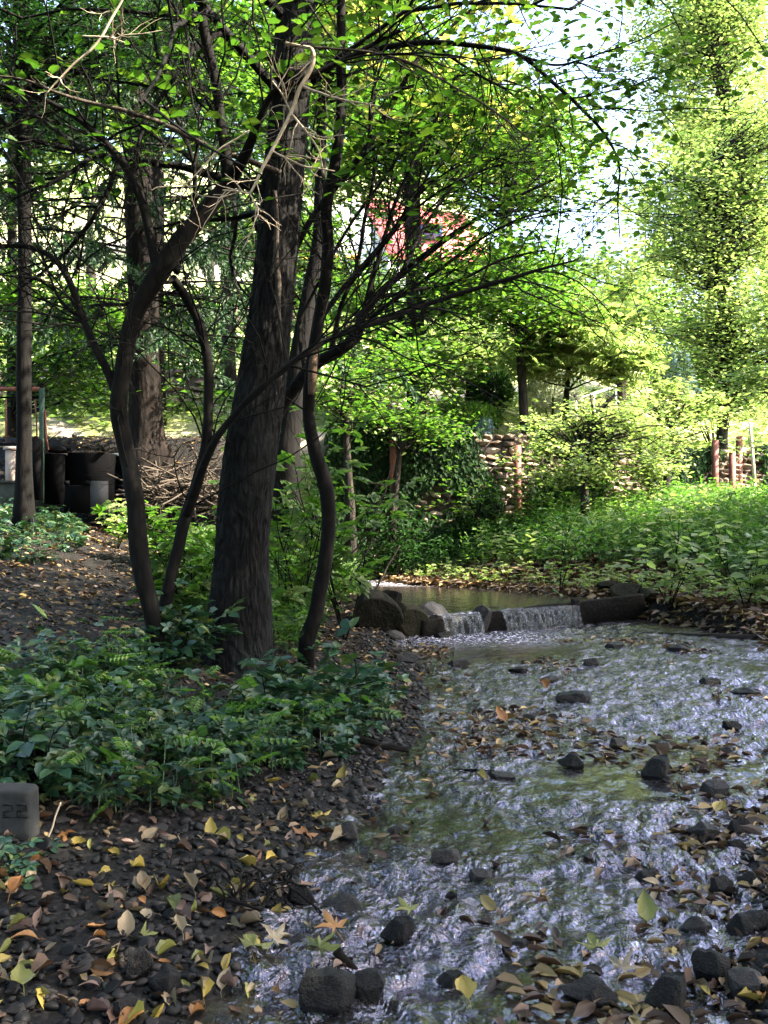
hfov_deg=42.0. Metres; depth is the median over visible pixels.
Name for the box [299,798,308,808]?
fallen leaf
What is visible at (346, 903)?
stone
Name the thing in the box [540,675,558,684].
stone
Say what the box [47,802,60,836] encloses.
stick
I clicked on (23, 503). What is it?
conifer
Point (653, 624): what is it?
stream water
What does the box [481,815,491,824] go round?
fallen leaf
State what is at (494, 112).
dead branch
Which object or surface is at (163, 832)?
fallen leaf
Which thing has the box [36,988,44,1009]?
fallen leaf
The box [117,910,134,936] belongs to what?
fallen leaf
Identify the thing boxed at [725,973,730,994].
fallen leaf
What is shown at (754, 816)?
leaf litter
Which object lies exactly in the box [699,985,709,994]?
fallen leaf
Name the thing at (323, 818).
fallen leaf
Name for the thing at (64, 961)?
fallen leaf
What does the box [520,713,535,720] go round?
stone
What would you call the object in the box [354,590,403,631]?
boulder
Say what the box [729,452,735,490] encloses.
iron rail
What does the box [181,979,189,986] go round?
fallen leaf
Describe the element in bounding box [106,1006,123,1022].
fallen leaf
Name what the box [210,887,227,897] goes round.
fallen leaf
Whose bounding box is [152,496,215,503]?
cut branch
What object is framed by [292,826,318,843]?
fallen leaf
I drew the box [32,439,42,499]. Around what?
fence post
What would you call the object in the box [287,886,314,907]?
stone
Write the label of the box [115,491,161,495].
cut branch
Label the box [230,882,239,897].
fallen leaf
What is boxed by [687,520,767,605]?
weed
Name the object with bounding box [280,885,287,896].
fallen leaf
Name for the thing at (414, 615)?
boulder
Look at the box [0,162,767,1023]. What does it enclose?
ground
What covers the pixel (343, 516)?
elder bush
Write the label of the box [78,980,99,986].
fallen leaf
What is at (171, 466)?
cut branch
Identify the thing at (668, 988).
stone
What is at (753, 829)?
fallen leaf
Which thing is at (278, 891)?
fallen leaf
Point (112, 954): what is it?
fallen leaf
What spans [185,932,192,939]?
fallen leaf
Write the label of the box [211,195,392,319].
background tree
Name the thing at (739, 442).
iron rail
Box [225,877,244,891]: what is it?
fallen leaf
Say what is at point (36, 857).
fallen leaf
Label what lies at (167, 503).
cut branch
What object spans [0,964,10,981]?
fallen leaf
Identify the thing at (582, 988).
stone
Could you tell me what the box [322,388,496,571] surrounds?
background tree
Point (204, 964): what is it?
fallen leaf
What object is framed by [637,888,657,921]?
fallen leaf
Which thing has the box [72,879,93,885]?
fallen leaf
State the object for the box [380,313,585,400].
background tree
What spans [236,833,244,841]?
fallen leaf
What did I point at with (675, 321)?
tree
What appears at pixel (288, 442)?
tree
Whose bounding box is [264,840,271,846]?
fallen leaf
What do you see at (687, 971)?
fallen leaf
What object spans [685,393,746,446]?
cushion shrub
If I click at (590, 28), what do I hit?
sky
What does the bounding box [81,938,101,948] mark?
fallen leaf
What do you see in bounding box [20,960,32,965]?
fallen leaf
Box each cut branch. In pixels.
[88,490,158,515]
[106,473,179,504]
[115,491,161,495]
[116,471,184,491]
[118,485,210,507]
[121,484,216,495]
[123,460,221,496]
[138,454,221,474]
[139,457,222,476]
[140,460,221,470]
[141,456,220,478]
[141,457,213,492]
[141,467,170,498]
[141,479,178,514]
[142,471,215,496]
[142,485,182,509]
[144,459,167,499]
[145,469,206,501]
[145,485,218,502]
[145,500,179,521]
[148,449,219,478]
[151,473,188,488]
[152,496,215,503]
[154,473,218,483]
[154,484,180,503]
[157,451,223,515]
[157,463,221,508]
[162,461,217,495]
[167,448,191,476]
[180,451,217,484]
[182,459,200,519]
[192,509,216,517]
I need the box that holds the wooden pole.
[748,422,756,485]
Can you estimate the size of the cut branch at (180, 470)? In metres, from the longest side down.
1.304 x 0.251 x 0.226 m
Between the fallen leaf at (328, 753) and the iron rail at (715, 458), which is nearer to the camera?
the fallen leaf at (328, 753)
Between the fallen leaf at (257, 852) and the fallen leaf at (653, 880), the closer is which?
the fallen leaf at (653, 880)
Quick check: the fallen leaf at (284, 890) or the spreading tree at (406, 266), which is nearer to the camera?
the fallen leaf at (284, 890)
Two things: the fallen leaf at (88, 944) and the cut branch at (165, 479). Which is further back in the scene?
the cut branch at (165, 479)
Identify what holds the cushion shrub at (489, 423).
on the ground
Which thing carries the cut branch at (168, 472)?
on the cut branch
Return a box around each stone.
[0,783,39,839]
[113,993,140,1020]
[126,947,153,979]
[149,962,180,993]
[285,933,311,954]
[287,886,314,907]
[298,966,355,1023]
[321,893,362,915]
[335,821,357,841]
[353,967,384,1013]
[380,915,415,946]
[386,826,403,834]
[393,652,420,662]
[431,848,459,869]
[434,631,452,640]
[436,970,465,989]
[444,891,457,899]
[447,659,469,667]
[469,868,492,885]
[487,771,515,781]
[507,938,527,951]
[508,666,527,673]
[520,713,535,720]
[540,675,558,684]
[554,690,590,705]
[557,753,583,769]
[559,974,617,1007]
[583,658,599,668]
[604,641,624,649]
[609,737,626,749]
[635,868,658,883]
[641,754,669,781]
[644,970,686,1016]
[666,644,688,654]
[677,916,711,942]
[686,821,718,842]
[691,947,730,984]
[698,677,720,684]
[700,778,729,802]
[710,874,733,895]
[718,746,732,757]
[722,721,741,730]
[724,967,761,1000]
[726,910,767,943]
[727,818,749,834]
[727,839,746,855]
[729,687,760,698]
[736,871,762,887]
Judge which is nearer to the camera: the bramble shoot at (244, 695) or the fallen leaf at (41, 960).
the fallen leaf at (41, 960)
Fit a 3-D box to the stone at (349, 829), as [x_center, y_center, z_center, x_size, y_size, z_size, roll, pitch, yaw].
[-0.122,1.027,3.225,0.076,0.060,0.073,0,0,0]
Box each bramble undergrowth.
[0,604,411,811]
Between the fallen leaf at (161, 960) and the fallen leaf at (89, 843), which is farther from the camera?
the fallen leaf at (89, 843)
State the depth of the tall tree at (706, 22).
18.81 m
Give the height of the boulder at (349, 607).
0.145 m
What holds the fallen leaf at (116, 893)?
on the ground
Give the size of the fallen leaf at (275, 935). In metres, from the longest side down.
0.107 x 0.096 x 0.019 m
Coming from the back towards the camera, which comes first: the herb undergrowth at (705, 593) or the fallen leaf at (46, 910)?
the herb undergrowth at (705, 593)
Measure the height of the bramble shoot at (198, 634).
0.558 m
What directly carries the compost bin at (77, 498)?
on the ground
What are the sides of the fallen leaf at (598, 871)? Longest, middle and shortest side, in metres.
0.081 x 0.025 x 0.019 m
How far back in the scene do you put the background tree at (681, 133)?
26.27 m
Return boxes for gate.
[0,387,48,502]
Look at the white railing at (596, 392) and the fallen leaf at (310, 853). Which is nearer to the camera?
the fallen leaf at (310, 853)
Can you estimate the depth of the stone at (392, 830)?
3.26 m
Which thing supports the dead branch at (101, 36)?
attached to the tree at (154, 280)
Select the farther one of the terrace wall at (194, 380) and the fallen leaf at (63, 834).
the terrace wall at (194, 380)
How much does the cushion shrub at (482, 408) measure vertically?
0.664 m
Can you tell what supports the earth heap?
on the ground
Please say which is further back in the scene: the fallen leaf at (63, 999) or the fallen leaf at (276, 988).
the fallen leaf at (276, 988)
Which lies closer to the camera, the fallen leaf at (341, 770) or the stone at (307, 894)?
the stone at (307, 894)
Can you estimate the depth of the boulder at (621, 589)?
10.10 m
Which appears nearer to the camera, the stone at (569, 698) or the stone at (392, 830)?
the stone at (392, 830)
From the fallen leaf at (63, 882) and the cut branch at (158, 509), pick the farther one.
the cut branch at (158, 509)
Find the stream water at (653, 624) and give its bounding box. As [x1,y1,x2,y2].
[223,619,767,1023]
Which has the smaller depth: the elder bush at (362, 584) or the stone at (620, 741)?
the stone at (620, 741)
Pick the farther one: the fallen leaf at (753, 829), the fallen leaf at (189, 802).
the fallen leaf at (189, 802)
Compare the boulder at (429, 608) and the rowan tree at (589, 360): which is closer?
the boulder at (429, 608)
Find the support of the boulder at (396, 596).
on the pool water at (457, 600)
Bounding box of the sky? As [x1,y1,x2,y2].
[0,0,767,357]
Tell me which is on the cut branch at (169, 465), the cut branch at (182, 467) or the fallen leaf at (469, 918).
the cut branch at (182, 467)
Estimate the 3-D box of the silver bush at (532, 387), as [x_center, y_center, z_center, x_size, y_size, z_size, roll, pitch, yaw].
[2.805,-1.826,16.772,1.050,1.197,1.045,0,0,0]
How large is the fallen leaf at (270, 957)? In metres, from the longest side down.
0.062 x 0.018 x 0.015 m
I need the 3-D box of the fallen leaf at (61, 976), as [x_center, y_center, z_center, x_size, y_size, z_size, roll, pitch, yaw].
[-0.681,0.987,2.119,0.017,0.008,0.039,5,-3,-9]
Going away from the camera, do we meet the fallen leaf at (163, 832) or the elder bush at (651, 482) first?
the fallen leaf at (163, 832)
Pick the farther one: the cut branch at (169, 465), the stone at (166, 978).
the cut branch at (169, 465)
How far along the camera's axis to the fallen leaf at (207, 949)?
2.30 m
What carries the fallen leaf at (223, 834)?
on the ground
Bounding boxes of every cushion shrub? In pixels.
[428,400,503,432]
[473,415,494,434]
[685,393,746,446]
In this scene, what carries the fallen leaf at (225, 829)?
on the ground
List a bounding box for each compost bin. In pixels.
[44,445,67,503]
[64,481,89,512]
[67,448,118,502]
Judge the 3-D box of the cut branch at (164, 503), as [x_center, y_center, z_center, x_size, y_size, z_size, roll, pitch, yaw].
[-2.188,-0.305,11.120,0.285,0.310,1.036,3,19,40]
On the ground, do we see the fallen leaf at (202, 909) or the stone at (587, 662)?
the fallen leaf at (202, 909)
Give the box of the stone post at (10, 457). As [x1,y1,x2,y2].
[3,446,15,480]
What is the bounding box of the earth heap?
[146,481,216,542]
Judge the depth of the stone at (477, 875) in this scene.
2.83 m
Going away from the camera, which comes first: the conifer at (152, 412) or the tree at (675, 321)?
the conifer at (152, 412)
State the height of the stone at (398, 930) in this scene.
0.079 m
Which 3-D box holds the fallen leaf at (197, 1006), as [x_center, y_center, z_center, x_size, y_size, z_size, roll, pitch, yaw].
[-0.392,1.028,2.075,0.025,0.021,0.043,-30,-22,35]
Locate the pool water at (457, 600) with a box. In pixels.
[346,580,646,616]
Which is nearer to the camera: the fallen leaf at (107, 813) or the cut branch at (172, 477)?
the fallen leaf at (107, 813)
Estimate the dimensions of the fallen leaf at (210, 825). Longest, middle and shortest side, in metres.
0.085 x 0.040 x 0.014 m
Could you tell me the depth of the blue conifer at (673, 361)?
19.35 m
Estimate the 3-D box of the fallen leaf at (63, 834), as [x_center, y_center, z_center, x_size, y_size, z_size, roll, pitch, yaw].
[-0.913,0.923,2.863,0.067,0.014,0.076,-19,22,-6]
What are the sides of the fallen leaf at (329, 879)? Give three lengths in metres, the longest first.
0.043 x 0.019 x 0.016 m
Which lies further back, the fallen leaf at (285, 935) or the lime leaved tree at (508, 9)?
the lime leaved tree at (508, 9)
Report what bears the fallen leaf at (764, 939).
on the ground
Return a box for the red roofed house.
[303,198,480,301]
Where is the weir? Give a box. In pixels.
[420,594,644,642]
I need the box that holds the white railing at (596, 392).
[575,385,616,433]
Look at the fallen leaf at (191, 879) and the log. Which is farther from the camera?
the log
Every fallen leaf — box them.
[0,866,8,877]
[0,879,6,889]
[0,938,14,952]
[0,953,10,962]
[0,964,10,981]
[1,829,12,835]
[7,875,23,902]
[7,913,30,929]
[10,930,45,939]
[10,962,34,986]
[14,917,37,930]
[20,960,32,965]
[26,870,36,876]
[30,850,42,867]
[31,953,57,972]
[32,907,41,926]
[33,857,51,873]
[34,986,50,995]
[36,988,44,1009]
[39,811,52,817]
[39,894,51,904]
[41,907,53,913]
[45,942,55,951]
[49,963,86,976]
[53,955,76,967]
[57,829,76,840]
[57,994,79,1010]
[58,872,69,887]
[58,974,66,979]
[70,836,86,843]
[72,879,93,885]
[75,999,89,1005]
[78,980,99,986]
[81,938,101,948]
[84,922,106,926]
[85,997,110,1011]
[87,838,91,849]
[90,958,121,975]
[93,929,105,935]
[96,892,114,910]
[97,808,113,821]
[98,865,111,873]
[101,889,123,899]
[103,957,117,970]
[104,881,118,886]
[106,948,122,959]
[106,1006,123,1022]
[110,847,119,855]
[113,887,125,896]
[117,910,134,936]
[118,1006,143,1023]
[121,838,135,844]
[124,1000,148,1023]
[130,855,144,866]
[132,922,158,939]
[133,876,153,890]
[137,870,150,893]
[138,895,146,904]
[140,907,152,917]
[141,827,157,838]
[147,881,154,893]
[150,1003,163,1018]
[152,991,164,996]
[154,875,169,888]
[155,939,179,955]
[157,830,169,838]
[157,958,170,963]
[161,987,175,1007]
[164,893,180,912]
[174,905,193,920]
[174,914,186,939]
[175,837,191,852]
[176,899,185,909]
[176,988,186,993]
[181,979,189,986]
[184,795,197,804]
[184,871,198,897]
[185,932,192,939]
[188,1002,203,1015]
[190,949,204,960]
[191,900,196,911]
[191,1000,203,1010]
[195,954,200,962]
[195,962,208,968]
[197,877,205,886]
[197,907,209,911]
[197,977,208,986]
[198,891,207,899]
[198,950,212,963]
[200,975,214,1003]
[202,839,217,847]
[204,816,217,835]
[204,943,213,954]
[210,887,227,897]
[211,826,229,840]
[211,907,226,917]
[216,832,226,838]
[216,966,230,997]
[219,970,238,987]
[220,861,226,869]
[221,952,233,969]
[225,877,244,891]
[227,915,240,926]
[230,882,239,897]
[231,933,273,963]
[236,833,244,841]
[236,855,255,865]
[238,816,252,821]
[240,910,265,923]
[243,798,253,804]
[244,982,255,997]
[246,982,260,993]
[251,852,261,861]
[253,849,266,855]
[261,922,289,953]
[261,954,276,961]
[263,850,277,860]
[264,819,276,827]
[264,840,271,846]
[265,777,279,781]
[269,903,280,921]
[271,884,280,895]
[272,982,279,992]
[277,805,287,820]
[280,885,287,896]
[281,906,298,913]
[281,932,290,937]
[282,783,289,788]
[284,829,293,839]
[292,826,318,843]
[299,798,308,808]
[304,852,318,856]
[307,772,321,781]
[307,809,331,823]
[307,932,341,964]
[314,909,347,941]
[317,813,328,821]
[323,750,335,756]
[326,877,334,884]
[330,824,345,840]
[332,779,343,787]
[333,959,345,966]
[336,764,345,777]
[358,924,365,938]
[394,896,418,920]
[437,906,445,916]
[454,913,476,928]
[455,975,476,1008]
[474,769,487,780]
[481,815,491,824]
[490,856,500,868]
[496,705,507,722]
[496,907,503,917]
[540,679,549,688]
[576,933,611,963]
[582,950,590,956]
[594,867,604,881]
[608,946,643,984]
[632,922,652,935]
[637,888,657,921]
[643,877,658,892]
[648,743,669,754]
[661,946,686,962]
[672,880,684,885]
[683,966,701,983]
[694,893,715,908]
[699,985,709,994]
[711,801,725,812]
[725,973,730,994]
[727,728,734,734]
[737,987,765,1002]
[739,824,766,837]
[750,878,761,886]
[756,991,765,1000]
[762,936,767,943]
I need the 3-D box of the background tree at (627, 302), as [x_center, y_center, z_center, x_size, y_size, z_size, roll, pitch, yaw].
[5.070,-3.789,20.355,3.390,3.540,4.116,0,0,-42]
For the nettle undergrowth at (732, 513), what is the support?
on the ground
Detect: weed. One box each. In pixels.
[513,495,639,595]
[612,507,730,610]
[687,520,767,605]
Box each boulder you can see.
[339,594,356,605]
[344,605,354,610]
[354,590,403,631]
[381,590,401,603]
[385,630,405,644]
[395,603,429,639]
[420,601,450,618]
[471,605,491,631]
[597,580,617,589]
[609,583,641,595]
[639,587,660,601]
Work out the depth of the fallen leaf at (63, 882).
2.56 m
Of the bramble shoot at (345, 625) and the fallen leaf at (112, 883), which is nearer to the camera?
the fallen leaf at (112, 883)
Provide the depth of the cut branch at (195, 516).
10.78 m
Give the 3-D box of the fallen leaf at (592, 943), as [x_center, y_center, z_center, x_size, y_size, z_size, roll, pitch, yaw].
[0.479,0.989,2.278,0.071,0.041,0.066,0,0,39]
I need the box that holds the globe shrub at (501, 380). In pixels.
[470,368,516,413]
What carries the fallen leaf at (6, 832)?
on the ground
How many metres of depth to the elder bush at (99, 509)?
8.56 m
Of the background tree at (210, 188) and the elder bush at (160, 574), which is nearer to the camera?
the elder bush at (160, 574)
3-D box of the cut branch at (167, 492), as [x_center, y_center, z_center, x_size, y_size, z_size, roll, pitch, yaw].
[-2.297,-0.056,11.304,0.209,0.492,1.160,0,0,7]
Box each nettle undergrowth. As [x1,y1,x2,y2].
[458,472,767,586]
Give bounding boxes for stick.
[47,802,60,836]
[209,860,230,880]
[226,898,268,912]
[333,947,390,1006]
[349,733,409,752]
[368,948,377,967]
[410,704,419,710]
[410,820,428,844]
[452,769,494,771]
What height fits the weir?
0.325 m
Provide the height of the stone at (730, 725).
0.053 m
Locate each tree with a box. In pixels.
[0,0,763,681]
[0,50,173,299]
[0,64,202,437]
[0,272,164,418]
[57,0,271,425]
[65,0,358,402]
[101,0,540,560]
[124,287,243,421]
[130,0,597,667]
[160,0,767,445]
[189,1,270,291]
[205,62,438,205]
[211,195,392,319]
[229,22,561,416]
[293,0,767,345]
[299,0,613,248]
[302,325,491,577]
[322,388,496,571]
[338,249,542,376]
[354,52,661,434]
[359,18,631,315]
[362,223,650,347]
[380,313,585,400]
[466,280,673,437]
[556,247,697,407]
[569,50,767,455]
[571,0,767,326]
[579,65,767,321]
[583,0,767,340]
[608,271,765,419]
[690,246,767,460]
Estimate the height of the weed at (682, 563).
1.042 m
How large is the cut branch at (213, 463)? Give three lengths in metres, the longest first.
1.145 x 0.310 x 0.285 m
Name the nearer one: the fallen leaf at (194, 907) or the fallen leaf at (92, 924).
the fallen leaf at (92, 924)
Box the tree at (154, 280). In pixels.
[0,0,719,672]
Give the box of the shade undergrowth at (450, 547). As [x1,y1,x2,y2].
[222,416,563,579]
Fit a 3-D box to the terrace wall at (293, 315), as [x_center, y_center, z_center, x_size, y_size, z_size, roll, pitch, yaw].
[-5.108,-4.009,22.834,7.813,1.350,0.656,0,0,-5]
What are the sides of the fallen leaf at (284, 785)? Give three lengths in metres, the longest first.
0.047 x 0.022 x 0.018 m
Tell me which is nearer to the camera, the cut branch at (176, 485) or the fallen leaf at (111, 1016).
the fallen leaf at (111, 1016)
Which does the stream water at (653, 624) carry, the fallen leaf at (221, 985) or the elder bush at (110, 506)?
the fallen leaf at (221, 985)
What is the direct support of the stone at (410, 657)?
on the ground
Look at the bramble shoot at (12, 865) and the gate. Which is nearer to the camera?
the bramble shoot at (12, 865)
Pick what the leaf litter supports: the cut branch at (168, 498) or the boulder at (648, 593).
the boulder at (648, 593)
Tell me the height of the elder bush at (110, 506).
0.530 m
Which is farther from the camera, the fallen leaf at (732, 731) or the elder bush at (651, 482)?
the elder bush at (651, 482)
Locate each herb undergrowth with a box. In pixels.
[0,497,90,565]
[392,557,767,602]
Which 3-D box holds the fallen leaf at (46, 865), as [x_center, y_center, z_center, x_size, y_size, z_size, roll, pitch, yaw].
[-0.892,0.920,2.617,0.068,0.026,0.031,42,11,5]
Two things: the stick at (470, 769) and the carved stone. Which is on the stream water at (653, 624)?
the stick at (470, 769)
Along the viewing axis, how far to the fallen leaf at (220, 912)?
2.49 m
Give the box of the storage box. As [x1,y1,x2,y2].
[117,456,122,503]
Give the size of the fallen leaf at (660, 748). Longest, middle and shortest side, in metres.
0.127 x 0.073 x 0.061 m
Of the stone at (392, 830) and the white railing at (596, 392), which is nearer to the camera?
the stone at (392, 830)
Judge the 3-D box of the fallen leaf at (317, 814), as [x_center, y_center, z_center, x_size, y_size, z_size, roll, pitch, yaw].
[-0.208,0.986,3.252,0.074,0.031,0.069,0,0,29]
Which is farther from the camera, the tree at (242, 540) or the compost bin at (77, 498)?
the compost bin at (77, 498)
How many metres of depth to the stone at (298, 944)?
2.38 m
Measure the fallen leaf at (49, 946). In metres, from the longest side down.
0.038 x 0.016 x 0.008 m
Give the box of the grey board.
[90,481,107,513]
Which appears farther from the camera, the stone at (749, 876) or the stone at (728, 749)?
the stone at (728, 749)
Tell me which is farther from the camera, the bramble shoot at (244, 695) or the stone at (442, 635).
the stone at (442, 635)
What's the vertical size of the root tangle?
0.284 m
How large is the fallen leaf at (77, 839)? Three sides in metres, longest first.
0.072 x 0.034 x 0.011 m
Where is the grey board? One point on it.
(99, 496)
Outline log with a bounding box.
[642,632,760,646]
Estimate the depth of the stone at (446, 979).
2.21 m
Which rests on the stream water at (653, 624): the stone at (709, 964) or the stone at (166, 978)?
the stone at (709, 964)
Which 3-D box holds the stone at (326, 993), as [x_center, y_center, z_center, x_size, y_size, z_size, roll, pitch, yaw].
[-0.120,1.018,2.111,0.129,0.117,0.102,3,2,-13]
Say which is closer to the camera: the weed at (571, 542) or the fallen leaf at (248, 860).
the fallen leaf at (248, 860)
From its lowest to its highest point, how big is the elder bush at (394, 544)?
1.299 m
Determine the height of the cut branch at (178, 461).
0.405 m
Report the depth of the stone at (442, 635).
8.36 m
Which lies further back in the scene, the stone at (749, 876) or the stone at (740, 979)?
the stone at (749, 876)
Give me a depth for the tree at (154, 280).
5.08 m
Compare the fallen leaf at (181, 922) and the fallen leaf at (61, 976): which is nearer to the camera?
the fallen leaf at (61, 976)
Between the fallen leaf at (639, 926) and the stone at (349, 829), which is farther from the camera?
the stone at (349, 829)
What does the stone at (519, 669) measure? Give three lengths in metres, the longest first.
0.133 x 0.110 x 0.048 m
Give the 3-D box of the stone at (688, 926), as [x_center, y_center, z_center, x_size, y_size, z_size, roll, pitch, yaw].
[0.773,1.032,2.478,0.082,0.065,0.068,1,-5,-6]
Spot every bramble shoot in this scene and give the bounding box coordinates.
[0,685,102,800]
[0,835,66,888]
[113,565,245,673]
[199,655,317,730]
[237,616,402,722]
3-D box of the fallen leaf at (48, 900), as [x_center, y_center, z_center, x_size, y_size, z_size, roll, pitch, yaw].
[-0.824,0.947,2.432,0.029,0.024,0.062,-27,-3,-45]
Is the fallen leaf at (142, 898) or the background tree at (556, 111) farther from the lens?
the background tree at (556, 111)
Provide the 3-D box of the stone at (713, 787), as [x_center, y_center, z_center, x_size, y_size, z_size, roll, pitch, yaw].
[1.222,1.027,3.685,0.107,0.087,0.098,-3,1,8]
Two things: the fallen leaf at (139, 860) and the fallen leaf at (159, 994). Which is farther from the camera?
the fallen leaf at (139, 860)
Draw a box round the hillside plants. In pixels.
[0,280,767,454]
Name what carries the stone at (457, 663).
in the stream water at (653, 624)
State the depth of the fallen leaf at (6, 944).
2.21 m
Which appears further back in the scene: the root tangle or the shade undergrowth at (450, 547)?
the shade undergrowth at (450, 547)
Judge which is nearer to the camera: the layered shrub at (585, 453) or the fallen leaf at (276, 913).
the fallen leaf at (276, 913)
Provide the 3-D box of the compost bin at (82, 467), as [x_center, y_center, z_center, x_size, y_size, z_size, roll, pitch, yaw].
[-3.392,-0.399,11.645,0.467,0.662,0.510,0,0,0]
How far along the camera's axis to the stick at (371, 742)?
4.31 m
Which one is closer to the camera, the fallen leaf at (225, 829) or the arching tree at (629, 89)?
the fallen leaf at (225, 829)
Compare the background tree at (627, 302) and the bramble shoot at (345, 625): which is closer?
the bramble shoot at (345, 625)
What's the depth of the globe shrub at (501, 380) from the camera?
16.30 m
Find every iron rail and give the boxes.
[390,440,395,491]
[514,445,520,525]
[712,440,718,486]
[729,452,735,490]
[736,436,742,488]
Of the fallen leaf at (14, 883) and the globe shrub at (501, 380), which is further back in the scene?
the globe shrub at (501, 380)
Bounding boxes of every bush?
[91,500,181,563]
[95,498,154,547]
[124,516,280,619]
[150,515,368,654]
[175,389,426,627]
[183,525,215,577]
[214,390,415,639]
[301,455,373,552]
[358,488,449,575]
[424,436,520,546]
[486,438,569,518]
[527,371,581,425]
[548,437,638,508]
[616,426,680,499]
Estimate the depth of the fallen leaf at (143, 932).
2.34 m
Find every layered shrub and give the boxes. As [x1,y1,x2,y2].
[495,391,715,536]
[597,376,742,510]
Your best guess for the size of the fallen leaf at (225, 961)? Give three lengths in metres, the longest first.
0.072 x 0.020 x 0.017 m
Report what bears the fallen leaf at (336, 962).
on the stream water at (653, 624)
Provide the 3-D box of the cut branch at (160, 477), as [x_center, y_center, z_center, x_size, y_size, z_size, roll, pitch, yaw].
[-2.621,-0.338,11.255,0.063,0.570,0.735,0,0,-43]
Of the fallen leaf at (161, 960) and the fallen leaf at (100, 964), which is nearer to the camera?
the fallen leaf at (100, 964)
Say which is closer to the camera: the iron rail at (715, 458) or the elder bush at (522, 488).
the elder bush at (522, 488)
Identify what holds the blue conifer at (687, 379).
on the ground
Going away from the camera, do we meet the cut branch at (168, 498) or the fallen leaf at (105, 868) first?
the fallen leaf at (105, 868)
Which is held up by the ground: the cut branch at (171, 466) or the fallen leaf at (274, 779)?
the fallen leaf at (274, 779)
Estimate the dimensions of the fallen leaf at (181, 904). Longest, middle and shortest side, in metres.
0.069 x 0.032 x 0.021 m
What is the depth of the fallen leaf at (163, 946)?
2.27 m
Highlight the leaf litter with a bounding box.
[0,434,767,1023]
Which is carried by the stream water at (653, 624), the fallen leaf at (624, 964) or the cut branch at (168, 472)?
the fallen leaf at (624, 964)
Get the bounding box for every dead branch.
[0,74,281,174]
[23,0,249,242]
[173,42,402,249]
[312,46,546,184]
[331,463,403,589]
[373,545,399,589]
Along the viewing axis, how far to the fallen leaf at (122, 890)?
2.55 m
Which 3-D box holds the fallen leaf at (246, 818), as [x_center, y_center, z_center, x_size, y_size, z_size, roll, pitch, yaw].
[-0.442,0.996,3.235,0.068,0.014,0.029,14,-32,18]
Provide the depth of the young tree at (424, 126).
5.96 m
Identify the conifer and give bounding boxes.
[0,0,229,533]
[0,0,419,530]
[627,345,684,414]
[670,349,711,422]
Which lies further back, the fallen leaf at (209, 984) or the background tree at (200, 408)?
the background tree at (200, 408)
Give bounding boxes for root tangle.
[158,860,349,946]
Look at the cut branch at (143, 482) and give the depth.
11.06 m
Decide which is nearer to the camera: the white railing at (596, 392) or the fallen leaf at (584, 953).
the fallen leaf at (584, 953)
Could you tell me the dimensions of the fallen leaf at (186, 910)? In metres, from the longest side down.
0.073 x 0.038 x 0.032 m
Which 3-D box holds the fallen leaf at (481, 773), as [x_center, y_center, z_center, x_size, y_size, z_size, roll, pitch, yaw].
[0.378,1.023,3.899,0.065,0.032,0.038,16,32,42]
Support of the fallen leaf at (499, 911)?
on the stream water at (653, 624)
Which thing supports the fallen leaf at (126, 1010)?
on the ground
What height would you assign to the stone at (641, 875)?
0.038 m
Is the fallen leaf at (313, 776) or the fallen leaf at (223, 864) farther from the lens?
the fallen leaf at (313, 776)
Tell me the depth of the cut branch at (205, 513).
11.12 m
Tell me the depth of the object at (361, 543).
7.59 m
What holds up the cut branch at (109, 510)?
on the earth heap
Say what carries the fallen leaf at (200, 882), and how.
on the ground
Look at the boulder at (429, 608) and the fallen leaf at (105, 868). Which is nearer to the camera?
the fallen leaf at (105, 868)
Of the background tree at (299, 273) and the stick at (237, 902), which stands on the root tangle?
the stick at (237, 902)
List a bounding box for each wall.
[0,306,323,332]
[0,368,220,414]
[0,481,58,519]
[327,419,767,566]
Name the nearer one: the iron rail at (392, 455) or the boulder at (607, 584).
the boulder at (607, 584)
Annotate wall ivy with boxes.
[323,409,767,565]

